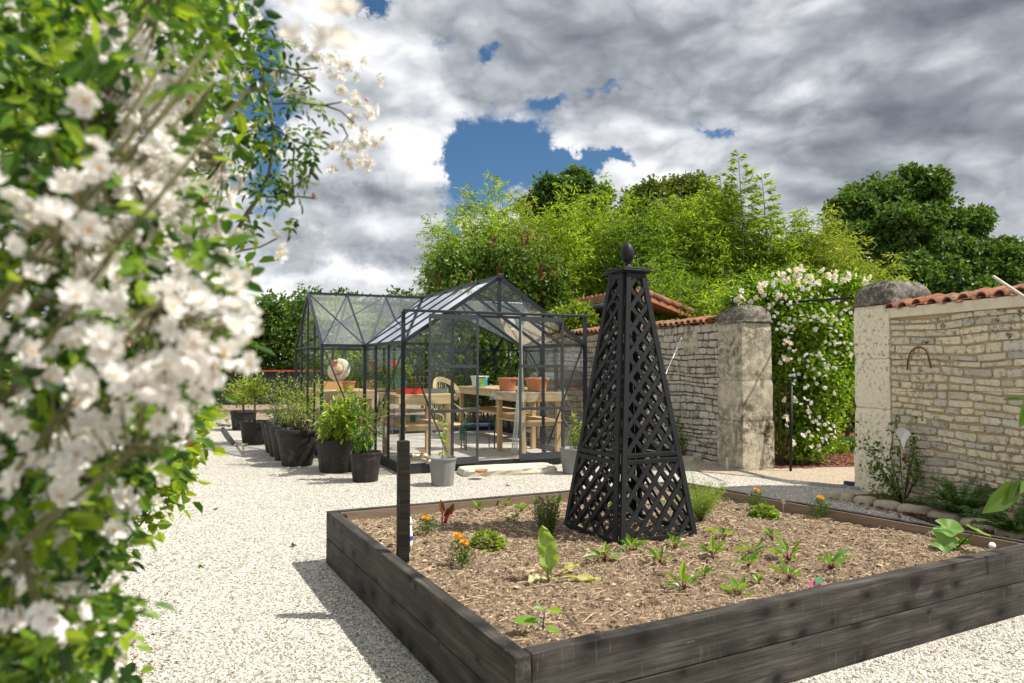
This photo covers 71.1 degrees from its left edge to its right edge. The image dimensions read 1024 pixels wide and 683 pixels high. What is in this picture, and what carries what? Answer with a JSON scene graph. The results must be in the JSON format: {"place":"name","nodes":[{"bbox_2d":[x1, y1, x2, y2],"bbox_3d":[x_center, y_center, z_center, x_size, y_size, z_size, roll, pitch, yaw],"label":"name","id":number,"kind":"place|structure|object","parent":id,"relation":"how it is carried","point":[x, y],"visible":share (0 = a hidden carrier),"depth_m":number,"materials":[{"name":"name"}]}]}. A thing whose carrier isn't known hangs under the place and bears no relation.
{"place":"outdoors","nodes":[
{"label":"outdoors","id":0,"kind":"place"},
{"bbox_2d":[215,393,493,420],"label":"brown ground","id":1,"kind":"structure","parent":0,"point":[416,409],"depth_m":24.30,"materials":[{"name":"brown soil"}]},
{"bbox_2d":[128,283,331,372],"bbox_3d":[-12.724,-0.014,31.353,10.449,5.440,5.970,0,-2,0],"label":"hazel hedge","id":2,"kind":"object","parent":1,"relation":"on","point":[278,335],"visible":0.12,"depth_m":29.27,"materials":[{"name":"green plant"}]},
{"bbox_2d":[159,370,312,404],"bbox_3d":[-11.410,1.765,27.457,7.427,1.325,0.120,1,-2,-16],"label":"dark panel fence","id":3,"kind":"object","parent":1,"relation":"on","point":[266,377],"visible":0.16,"depth_m":28.01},
{"bbox_2d":[280,284,437,410],"bbox_3d":[-4.548,0.259,23.982,6.316,4.343,3.389,0,-2,0],"label":"leafy shrub","id":4,"kind":"object","parent":1,"relation":"on","point":[401,304],"visible":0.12,"depth_m":23.73,"materials":[{"name":"green plant"}]},
{"bbox_2d":[448,169,540,418],"bbox_3d":[-0.492,-1.388,21.144,3.092,7.545,3.098,0,-2,0],"label":"bamboo clump","id":5,"kind":"object","parent":1,"relation":"on","point":[496,216],"visible":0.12,"depth_m":21.06,"materials":[{"name":"green plant"}]},
{"bbox_2d":[518,180,610,309],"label":"bamboo clump","id":6,"kind":"object","parent":1,"relation":"on","point":[583,256],"visible":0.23,"depth_m":19.62,"materials":[{"name":"green plant"}]},
{"bbox_2d":[514,163,616,243],"bbox_3d":[2.189,-2.330,29.055,4.467,9.859,3.647,-1,-2,21],"label":"oak tree","id":7,"kind":"object","parent":1,"relation":"on","point":[545,189],"visible":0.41,"depth_m":28.53,"materials":[{"name":"green plant"}]},
{"bbox_2d":[562,172,640,294],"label":"bamboo clump","id":8,"kind":"object","parent":1,"relation":"on","point":[614,212],"visible":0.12,"depth_m":20.61,"materials":[{"name":"green plant"}]},
{"bbox_2d":[607,169,743,261],"bbox_3d":[6.197,-1.972,27.007,5.167,9.023,3.889,0,-2,0],"label":"broadleaf tree","id":9,"kind":"object","parent":1,"relation":"on","point":[685,185],"visible":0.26,"depth_m":26.43,"materials":[{"name":"green plant"}]},
{"bbox_2d":[647,189,727,293],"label":"bamboo clump","id":10,"kind":"object","parent":1,"relation":"on","point":[689,245],"visible":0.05,"depth_m":19.90,"materials":[{"name":"green plant"}]},
{"bbox_2d":[697,176,720,280],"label":"bamboo shoot","id":11,"kind":"object","parent":1,"relation":"on","point":[703,186],"visible":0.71,"depth_m":20.11,"materials":[{"name":"green plant"}]},
{"bbox_2d":[667,191,763,301],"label":"bamboo clump","id":12,"kind":"object","parent":1,"relation":"on","point":[717,256],"visible":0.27,"depth_m":19.60,"materials":[{"name":"green plant"}]},
{"bbox_2d":[710,172,736,266],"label":"bamboo shoot","id":13,"kind":"object","parent":1,"relation":"on","point":[716,186],"visible":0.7,"depth_m":19.94,"materials":[{"name":"green plant"}]},
{"bbox_2d":[5,369,855,424],"bbox_3d":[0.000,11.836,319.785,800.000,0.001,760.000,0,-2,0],"label":"ground","id":14,"kind":"structure","parent":0,"point":[317,385],"depth_m":53.41,"materials":[{"name":"green plant"}]},
{"bbox_2d":[407,206,507,421],"bbox_3d":[-1.457,-0.465,19.999,3.238,6.525,3.084,0,-2,0],"label":"bamboo clump","id":15,"kind":"object","parent":14,"relation":"on","point":[436,230],"visible":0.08,"depth_m":19.93,"materials":[{"name":"green plant"}]},
{"bbox_2d":[492,186,590,329],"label":"bamboo clump","id":16,"kind":"object","parent":14,"relation":"on","point":[530,231],"visible":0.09,"depth_m":19.28,"materials":[{"name":"green plant"}]},
{"bbox_2d":[567,286,703,329],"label":"tiled shed","id":17,"kind":"structure","parent":14,"relation":"on","point":[664,305],"depth_m":16.62,"materials":[{"name":"tile"}]},
{"bbox_2d":[586,190,692,323],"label":"bamboo clump","id":18,"kind":"object","parent":14,"relation":"on","point":[646,246],"visible":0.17,"depth_m":19.35,"materials":[{"name":"green plant"}]},
{"bbox_2d":[594,252,730,327],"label":"bamboo clump","id":19,"kind":"object","parent":14,"relation":"on","point":[688,289],"visible":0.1,"depth_m":17.20,"materials":[{"name":"green plant"}]},
{"bbox_2d":[721,180,745,276],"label":"bamboo shoot","id":20,"kind":"object","parent":14,"relation":"on","point":[738,208],"visible":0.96,"depth_m":19.71,"materials":[{"name":"green plant"}]},
{"bbox_2d":[716,149,771,272],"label":"bamboo shoot","id":21,"kind":"object","parent":14,"relation":"on","point":[750,198],"visible":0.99,"depth_m":19.63,"materials":[{"name":"green plant"}]},
{"bbox_2d":[709,177,788,282],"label":"bamboo clump","id":22,"kind":"object","parent":14,"relation":"on","point":[750,255],"visible":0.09,"depth_m":19.76,"materials":[{"name":"green plant"}]},
{"bbox_2d":[703,251,818,372],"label":"bamboo clump","id":23,"kind":"object","parent":14,"relation":"on","point":[792,272],"visible":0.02,"depth_m":18.06,"materials":[{"name":"green plant"}]},
{"bbox_2d":[741,172,789,258],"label":"bamboo shoot","id":24,"kind":"object","parent":14,"relation":"on","point":[766,175],"visible":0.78,"depth_m":19.79,"materials":[{"name":"green plant"}]},
{"bbox_2d":[738,206,825,338],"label":"bamboo clump","id":25,"kind":"object","parent":14,"relation":"on","point":[782,239],"visible":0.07,"depth_m":19.52,"materials":[{"name":"green plant"}]},
{"bbox_2d":[777,204,872,337],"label":"bamboo clump","id":26,"kind":"object","parent":14,"relation":"on","point":[830,236],"visible":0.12,"depth_m":19.71,"materials":[{"name":"green plant"}]},
{"bbox_2d":[818,236,918,422],"bbox_3d":[9.232,-0.123,19.047,3.170,5.407,2.955,0,-2,0],"label":"bamboo clump","id":27,"kind":"object","parent":14,"relation":"on","point":[875,273],"visible":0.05,"depth_m":18.77,"materials":[{"name":"green plant"}]},
{"bbox_2d":[811,161,1023,293],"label":"oak tree","id":28,"kind":"object","parent":14,"relation":"on","point":[919,219],"visible":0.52,"depth_m":28.65,"materials":[{"name":"green plant"}]},
{"bbox_2d":[0,0,1023,364],"label":"sky","id":29,"kind":"structure","parent":0,"point":[819,96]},
{"bbox_2d":[116,420,1023,682],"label":"gravel ground","id":30,"kind":"structure","parent":0,"point":[251,464],"depth_m":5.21,"materials":[{"name":"white gravel"}]},
{"bbox_2d":[221,373,269,430],"bbox_3d":[-6.434,1.416,17.006,1.102,1.362,1.036,-1,-2,24],"label":"plant pot","id":31,"kind":"object","parent":30,"relation":"on","point":[239,415],"visible":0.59,"depth_m":16.89,"materials":[{"name":"black plastic"}]},
{"bbox_2d":[235,370,286,444],"bbox_3d":[-4.944,1.231,14.056,0.981,1.542,1.257,1,-2,-21],"label":"plant pot","id":32,"kind":"object","parent":30,"relation":"on","point":[251,432],"visible":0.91,"depth_m":13.83,"materials":[{"name":"black plastic"}]},
{"bbox_2d":[259,374,295,452],"bbox_3d":[-4.204,1.268,12.763,0.761,1.386,0.716,0,-2,-5],"label":"plant pot","id":33,"kind":"object","parent":30,"relation":"on","point":[264,432],"visible":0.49,"depth_m":12.68,"materials":[{"name":"black plastic"}]},
{"bbox_2d":[264,373,303,456],"bbox_3d":[-3.959,1.242,12.292,0.782,1.407,0.706,1,-2,-16],"label":"plant pot","id":34,"kind":"object","parent":30,"relation":"on","point":[268,436],"visible":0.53,"depth_m":12.15,"materials":[{"name":"black plastic"}]},
{"bbox_2d":[269,392,311,460],"bbox_3d":[-3.629,1.373,11.745,0.672,1.109,0.708,1,-2,-21],"label":"plant pot","id":35,"kind":"object","parent":30,"relation":"on","point":[272,428],"visible":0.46,"depth_m":11.57,"materials":[{"name":"black plastic"}]},
{"bbox_2d":[273,371,328,466],"bbox_3d":[-3.387,1.187,11.198,0.958,1.446,0.840,2,-3,-45],"label":"plant pot","id":36,"kind":"object","parent":30,"relation":"on","point":[296,445],"visible":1,"depth_m":10.94,"materials":[{"name":"black plastic"}]},
{"bbox_2d":[307,384,379,472],"bbox_3d":[-2.435,1.249,10.477,0.996,1.276,1.205,0,-2,-9],"label":"plant pot","id":37,"kind":"object","parent":30,"relation":"on","point":[334,447],"visible":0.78,"depth_m":10.23,"materials":[{"name":"black plastic"}]},
{"bbox_2d":[291,296,418,411],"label":"leafy shrub","id":38,"kind":"object","parent":30,"relation":"on","point":[354,359],"visible":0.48,"depth_m":18.36,"materials":[{"name":"green plant"}]},
{"bbox_2d":[344,395,388,482],"bbox_3d":[-1.916,1.287,9.586,0.617,1.143,0.561,1,-2,-23],"label":"plant pot","id":39,"kind":"object","parent":30,"relation":"on","point":[365,461],"visible":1,"depth_m":9.44,"materials":[{"name":"black plastic"}]},
{"bbox_2d":[294,274,588,473],"bbox_3d":[-1.278,0.523,13.156,4.500,2.940,5.312,1,-2,-25],"label":"greenhouse","id":40,"kind":"object","parent":30,"relation":"on","point":[422,314],"visible":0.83,"depth_m":11.68,"materials":[{"name":"metal"}]},
{"bbox_2d":[303,388,373,443],"bbox_3d":[-3.260,1.408,13.392,0.930,1.034,2.095,1,-2,-25],"label":"potting bench","id":41,"kind":"object","parent":40,"relation":"on","point":[328,395],"visible":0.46,"depth_m":12.62,"materials":[{"name":"brown wood"}]},
{"bbox_2d":[327,358,349,380],"bbox_3d":[-3.306,0.540,13.651,0.448,0.435,0.207,0,-2,0],"label":"straw hat","id":42,"kind":"object","parent":40,"relation":"hanging from","point":[341,370],"visible":0.81,"depth_m":13.63,"materials":[{"name":"wicker"}]},
{"bbox_2d":[378,392,455,455],"bbox_3d":[-1.543,1.346,11.473,0.940,1.034,1.125,1,-2,-25],"label":"potting bench","id":43,"kind":"object","parent":40,"relation":"on","point":[422,424],"visible":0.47,"depth_m":11.14,"materials":[{"name":"brown wood"}]},
{"bbox_2d":[431,377,466,450],"bbox_3d":[-1.153,1.268,12.723,0.642,1.274,0.540,2,-3,-45],"label":"wicker chair","id":44,"kind":"object","parent":40,"relation":"on","point":[455,398],"visible":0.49,"depth_m":12.88,"materials":[{"name":"beige wicker"}]},
{"bbox_2d":[428,314,478,465],"bbox_3d":[-0.846,0.695,10.434,0.770,2.180,0.025,1,-2,-25],"label":"sliding door","id":45,"kind":"structure","parent":40,"relation":"in","point":[473,459],"depth_m":10.46,"materials":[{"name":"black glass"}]},
{"bbox_2d":[460,419,494,449],"bbox_3d":[-0.617,1.657,12.739,0.589,0.518,0.265,1,-2,-25],"label":"garden kneeler","id":46,"kind":"object","parent":40,"relation":"on","point":[462,430],"visible":1,"depth_m":12.65,"materials":[{"name":"green fabric"}]},
{"bbox_2d":[457,385,539,438],"bbox_3d":[-0.276,1.448,14.645,1.060,1.034,2.145,1,-2,-25],"label":"potting bench","id":47,"kind":"object","parent":40,"relation":"on","point":[488,391],"visible":0.36,"depth_m":14.58,"materials":[{"name":"brown wood"}]},
{"bbox_2d":[511,357,526,453],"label":"fleece strips","id":48,"kind":"object","parent":40,"relation":"hanging from","point":[515,431],"visible":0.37,"depth_m":11.56,"materials":[{"name":"fabric"}]},
{"bbox_2d":[493,391,564,452],"bbox_3d":[0.275,1.370,12.211,0.860,1.034,1.065,1,-2,-25],"label":"potting bench","id":49,"kind":"object","parent":40,"relation":"on","point":[533,421],"visible":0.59,"depth_m":11.90,"materials":[{"name":"brown wood"}]},
{"bbox_2d":[492,390,559,392],"bbox_3d":[0.258,0.931,12.227,0.900,0.165,1.180,1,-2,-26],"label":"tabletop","id":50,"kind":"object","parent":49,"relation":"on","point":[525,391],"visible":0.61,"depth_m":12.10,"materials":[{"name":"white"}]},
{"bbox_2d":[497,378,517,390],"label":"terracotta pot","id":51,"kind":"object","parent":50,"relation":"on","point":[507,384],"visible":1,"depth_m":12.34,"materials":[{"name":"ceramic"}]},
{"bbox_2d":[524,378,548,390],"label":"terracotta pot","id":52,"kind":"object","parent":50,"relation":"on","point":[533,384],"visible":0.89,"depth_m":11.99,"materials":[{"name":"ceramic"}]},
{"bbox_2d":[519,317,563,459],"bbox_3d":[0.459,0.715,11.042,0.770,2.180,0.025,1,-2,-25],"label":"sliding door","id":53,"kind":"structure","parent":40,"relation":"in","point":[541,455],"depth_m":11.00,"materials":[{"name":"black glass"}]},
{"bbox_2d":[430,419,456,486],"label":"plant pot","id":54,"kind":"object","parent":30,"relation":"on","point":[442,469],"visible":0.88,"depth_m":9.13,"materials":[{"name":"grey plastic"}]},
{"bbox_2d":[379,333,537,422],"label":"leafy shrub","id":55,"kind":"object","parent":30,"relation":"on","point":[420,359],"visible":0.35,"depth_m":16.67,"materials":[{"name":"green plant"}]},
{"bbox_2d":[418,233,575,426],"bbox_3d":[-0.118,-0.221,17.770,4.833,4.903,2.834,1,-2,-24],"label":"lilac shrub","id":56,"kind":"object","parent":30,"relation":"on","point":[463,268],"visible":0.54,"depth_m":17.27,"materials":[{"name":"green plant"}]},
{"bbox_2d":[457,462,556,476],"bbox_3d":[-0.067,1.853,10.320,1.438,0.124,0.574,1,-2,-17],"label":"stone step","id":57,"kind":"object","parent":30,"relation":"on","point":[513,469],"visible":0.9,"depth_m":10.14,"materials":[{"name":"beige stone"}]},
{"bbox_2d":[529,372,582,435],"bbox_3d":[1.085,1.336,14.925,1.500,1.391,0.450,1,-2,-25],"label":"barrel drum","id":58,"kind":"object","parent":30,"relation":"on","point":[577,380],"visible":0.17,"depth_m":14.80,"materials":[{"name":"grey plastic"}]},
{"bbox_2d":[540,298,600,350],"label":"leafy shrub","id":59,"kind":"object","parent":30,"relation":"on","point":[575,308],"visible":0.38,"depth_m":15.98,"materials":[{"name":"green plant"}]},
{"bbox_2d":[560,412,582,474],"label":"plant pot","id":60,"kind":"object","parent":30,"relation":"on","point":[568,455],"visible":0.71,"depth_m":10.16,"materials":[{"name":"grey plastic"}]},
{"bbox_2d":[493,315,722,463],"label":"stone wall","id":61,"kind":"structure","parent":30,"relation":"on","point":[692,375],"depth_m":11.81,"materials":[{"name":"stone"}]},
{"bbox_2d":[326,481,1023,682],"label":"raised bed","id":62,"kind":"object","parent":30,"relation":"on","point":[441,634],"visible":0.67,"depth_m":3.66,"materials":[{"name":"black wood"}]},
{"bbox_2d":[348,490,990,647],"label":"straw mulch","id":63,"kind":"object","parent":62,"relation":"in","point":[643,532],"visible":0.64,"depth_m":4.49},
{"bbox_2d":[396,440,430,563],"bbox_3d":[-0.604,1.103,4.425,0.209,0.980,0.070,1,-2,-18],"label":"tap post","id":64,"kind":"object","parent":63,"relation":"on","point":[404,455],"visible":0.88,"depth_m":4.38,"materials":[{"name":"black wood"}]},
{"bbox_2d":[412,515,446,533],"bbox_3d":[-0.627,1.318,5.133,0.236,0.145,0.271,2,-3,-45],"label":"marigold","id":65,"kind":"object","parent":63,"relation":"on","point":[427,522],"visible":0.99,"depth_m":5.13,"materials":[{"name":"green plant"}]},
{"bbox_2d":[444,532,479,567],"bbox_3d":[-0.302,1.257,4.326,0.199,0.214,0.273,2,-2,-42],"label":"marigold","id":66,"kind":"object","parent":63,"relation":"on","point":[464,542],"visible":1,"depth_m":4.31,"materials":[{"name":"green plant"}]},
{"bbox_2d":[469,529,506,552],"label":"lettuce basil clump","id":67,"kind":"object","parent":63,"relation":"on","point":[494,536],"visible":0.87,"depth_m":4.73,"materials":[{"name":"green plant"}]},
{"bbox_2d":[512,606,562,633],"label":"bean seedling","id":68,"kind":"object","parent":63,"relation":"on","point":[527,619],"visible":0.9,"depth_m":3.25,"materials":[{"name":"green plant"}]},
{"bbox_2d":[530,492,562,533],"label":"thyme bush","id":69,"kind":"object","parent":63,"relation":"on","point":[547,523],"visible":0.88,"depth_m":5.20,"materials":[{"name":"green plant"}]},
{"bbox_2d":[527,525,600,582],"bbox_3d":[0.286,1.211,4.120,0.424,0.312,0.177,0,-2,-7],"label":"leaf chard","id":70,"kind":"object","parent":63,"relation":"on","point":[547,551],"visible":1,"depth_m":4.10,"materials":[{"name":"green plant"}]},
{"bbox_2d":[581,541,620,561],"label":"beetroot seedling","id":71,"kind":"object","parent":63,"relation":"on","point":[602,554],"visible":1,"depth_m":4.42,"materials":[{"name":"green plant"}]},
{"bbox_2d":[564,242,696,544],"bbox_3d":[0.864,0.326,5.334,0.723,2.140,0.723,1,-2,-27],"label":"garden obelisk","id":72,"kind":"object","parent":63,"relation":"on","point":[628,409],"visible":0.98,"depth_m":5.18,"materials":[{"name":"black wood"}]},
{"bbox_2d":[616,533,648,551],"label":"beetroot seedling","id":73,"kind":"object","parent":63,"relation":"on","point":[635,543],"visible":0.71,"depth_m":4.66,"materials":[{"name":"green plant"}]},
{"bbox_2d":[664,560,698,590],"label":"beetroot seedling","id":74,"kind":"object","parent":63,"relation":"on","point":[687,579],"visible":0.98,"depth_m":3.90,"materials":[{"name":"green plant"}]},
{"bbox_2d":[675,466,733,520],"bbox_3d":[1.475,1.163,5.586,0.510,0.479,0.442,0,-2,0],"label":"fennel","id":75,"kind":"object","parent":63,"relation":"on","point":[701,506],"visible":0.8,"depth_m":5.55,"materials":[{"name":"green plant"}]},
{"bbox_2d":[697,535,725,557],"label":"beetroot seedling","id":76,"kind":"object","parent":63,"relation":"on","point":[717,548],"visible":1,"depth_m":4.52,"materials":[{"name":"green plant"}]},
{"bbox_2d":[719,576,754,595],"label":"beetroot seedling","id":77,"kind":"object","parent":63,"relation":"on","point":[734,583],"visible":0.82,"depth_m":3.83,"materials":[{"name":"green plant"}]},
{"bbox_2d":[749,503,780,520],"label":"lettuce basil clump","id":78,"kind":"object","parent":63,"relation":"on","point":[762,507],"visible":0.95,"depth_m":5.75,"materials":[{"name":"green plant"}]},
{"bbox_2d":[767,539,802,560],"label":"beetroot seedling","id":79,"kind":"object","parent":63,"relation":"on","point":[784,545],"visible":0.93,"depth_m":4.49,"materials":[{"name":"green plant"}]},
{"bbox_2d":[802,495,840,517],"bbox_3d":[2.471,1.320,5.743,0.274,0.189,0.258,0,-2,0],"label":"marigold","id":80,"kind":"object","parent":63,"relation":"on","point":[820,498],"visible":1,"depth_m":5.72,"materials":[{"name":"green plant"}]},
{"bbox_2d":[816,548,851,569],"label":"beetroot seedling","id":81,"kind":"object","parent":63,"relation":"on","point":[839,554],"visible":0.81,"depth_m":4.28,"materials":[{"name":"green plant"}]},
{"bbox_2d":[929,519,990,551],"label":"squash plant","id":82,"kind":"object","parent":63,"relation":"on","point":[945,533],"visible":1,"depth_m":4.70,"materials":[{"name":"green plant"}]},
{"bbox_2d":[717,305,774,470],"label":"gate pillar","id":83,"kind":"structure","parent":30,"relation":"on","point":[745,434],"depth_m":10.58,"materials":[{"name":"stone"}]},
{"bbox_2d":[712,462,846,487],"bbox_3d":[3.278,1.880,10.804,0.436,0.035,4.007,1,-2,-22],"label":"metal edging","id":84,"kind":"object","parent":30,"relation":"on","point":[795,482],"visible":0.76,"depth_m":9.45,"materials":[{"name":"metal"}]},
{"bbox_2d":[852,280,931,494],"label":"gate pillar","id":85,"kind":"structure","parent":30,"relation":"on","point":[873,354],"depth_m":8.70,"materials":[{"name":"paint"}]},
{"bbox_2d":[856,493,1014,538],"bbox_3d":[4.546,1.766,7.078,1.192,0.001,3.032,0,-2,-9],"label":"mulch strip","id":86,"kind":"object","parent":30,"relation":"on","point":[934,508],"visible":0.12,"depth_m":7.66,"materials":[{"name":"brown wood"}]},
{"bbox_2d":[873,499,900,510],"bbox_3d":[4.044,1.766,7.720,0.184,0.117,0.292,1,-2,-38],"label":"border stone","id":87,"kind":"object","parent":86,"relation":"on","point":[887,503],"visible":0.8,"depth_m":7.66,"materials":[{"name":"beige stone"}]},
{"bbox_2d":[855,415,924,502],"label":"rose bush","id":88,"kind":"object","parent":86,"relation":"on","point":[892,483],"visible":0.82,"depth_m":8.00,"materials":[{"name":"green plant"}]},
{"bbox_2d":[897,503,932,514],"bbox_3d":[4.192,1.758,7.457,0.213,0.115,0.348,1,-2,-38],"label":"border stone","id":89,"kind":"object","parent":86,"relation":"on","point":[910,508],"visible":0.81,"depth_m":7.40,"materials":[{"name":"beige stone"}]},
{"bbox_2d":[927,510,962,521],"bbox_3d":[4.331,1.748,7.147,0.214,0.115,0.334,1,-2,-38],"label":"border stone","id":90,"kind":"object","parent":86,"relation":"on","point":[940,514],"visible":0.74,"depth_m":7.09,"materials":[{"name":"beige stone"}]},
{"bbox_2d":[959,517,995,529],"bbox_3d":[4.439,1.736,6.772,0.209,0.116,0.362,1,-2,-38],"label":"border stone","id":91,"kind":"object","parent":86,"relation":"on","point":[965,521],"visible":0.44,"depth_m":6.76,"materials":[{"name":"grey stone"}]},
{"bbox_2d":[885,283,1023,520],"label":"stone wall","id":92,"kind":"structure","parent":30,"relation":"on","point":[973,340],"depth_m":7.47,"materials":[{"name":"stone"}]},
{"bbox_2d":[691,463,853,485],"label":"buff gravel path","id":93,"kind":"structure","parent":0,"point":[834,475],"depth_m":10.27,"materials":[{"name":"beige gravel"}]},
{"bbox_2d":[789,386,792,470],"bbox_3d":[4.084,1.268,10.492,0.040,1.244,0.208,-1,-2,30],"label":"iron arch post","id":94,"kind":"object","parent":93,"relation":"on","point":[791,425],"visible":1,"depth_m":10.48,"materials":[{"name":"black metal"}]},
{"bbox_2d":[775,430,854,467],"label":"mulch ground","id":95,"kind":"structure","parent":0,"point":[819,465],"depth_m":11.16,"materials":[{"name":"brown wood"}]},
{"bbox_2d":[670,277,740,326],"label":"bamboo clump","id":96,"kind":"object","parent":95,"relation":"on","point":[705,303],"visible":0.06,"depth_m":16.39,"materials":[{"name":"green plant"}]},
{"bbox_2d":[713,263,876,463],"bbox_3d":[4.554,0.418,11.347,2.992,3.364,1.608,0,-2,0],"label":"climbing rose","id":97,"kind":"object","parent":95,"relation":"on","point":[827,371],"visible":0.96,"depth_m":11.07,"materials":[{"name":"green plant"}]},
{"bbox_2d":[834,381,856,436],"bbox_3d":[6.725,1.188,14.474,1.365,1.870,0.764,0,-2,0],"label":"cloud pruned pine","id":98,"kind":"object","parent":95,"relation":"on","point":[847,431],"visible":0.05,"depth_m":14.41,"materials":[{"name":"green plant"}]},
{"bbox_2d":[775,436,1023,539],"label":"bark mulch","id":99,"kind":"object","parent":95,"relation":"on","point":[851,462],"visible":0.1,"depth_m":11.00,"materials":[{"name":"brown wood"}]},
{"bbox_2d":[901,474,1000,518],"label":"conifer shrub","id":100,"kind":"object","parent":99,"relation":"on","point":[954,502],"visible":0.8,"depth_m":7.05,"materials":[{"name":"green plant"}]},
{"bbox_2d":[962,495,1023,533],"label":"conifer shrub","id":101,"kind":"object","parent":99,"relation":"on","point":[1003,522],"visible":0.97,"depth_m":6.37,"materials":[{"name":"green plant"}]},
{"bbox_2d":[982,471,1023,513],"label":"leaf","id":102,"kind":"object","parent":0,"point":[1004,496],"visible":1,"depth_m":4.25,"materials":[{"name":"green plant"}]},
{"label":"rose bed soil","id":103,"kind":"structure","parent":0,"visible":0},
{"bbox_2d":[116,382,226,553],"bbox_3d":[-1.850,0.854,3.513,0.790,1.626,1.190,1,-2,-36],"label":"pink rose bush","id":104,"kind":"object","parent":103,"relation":"on","point":[173,491],"visible":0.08,"depth_m":3.42,"materials":[{"name":"green plant"}]},
{"bbox_2d":[0,0,392,682],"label":"white rose bush","id":105,"kind":"object","parent":103,"relation":"on","point":[94,424],"visible":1,"depth_m":1.09,"materials":[{"name":"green plant"}]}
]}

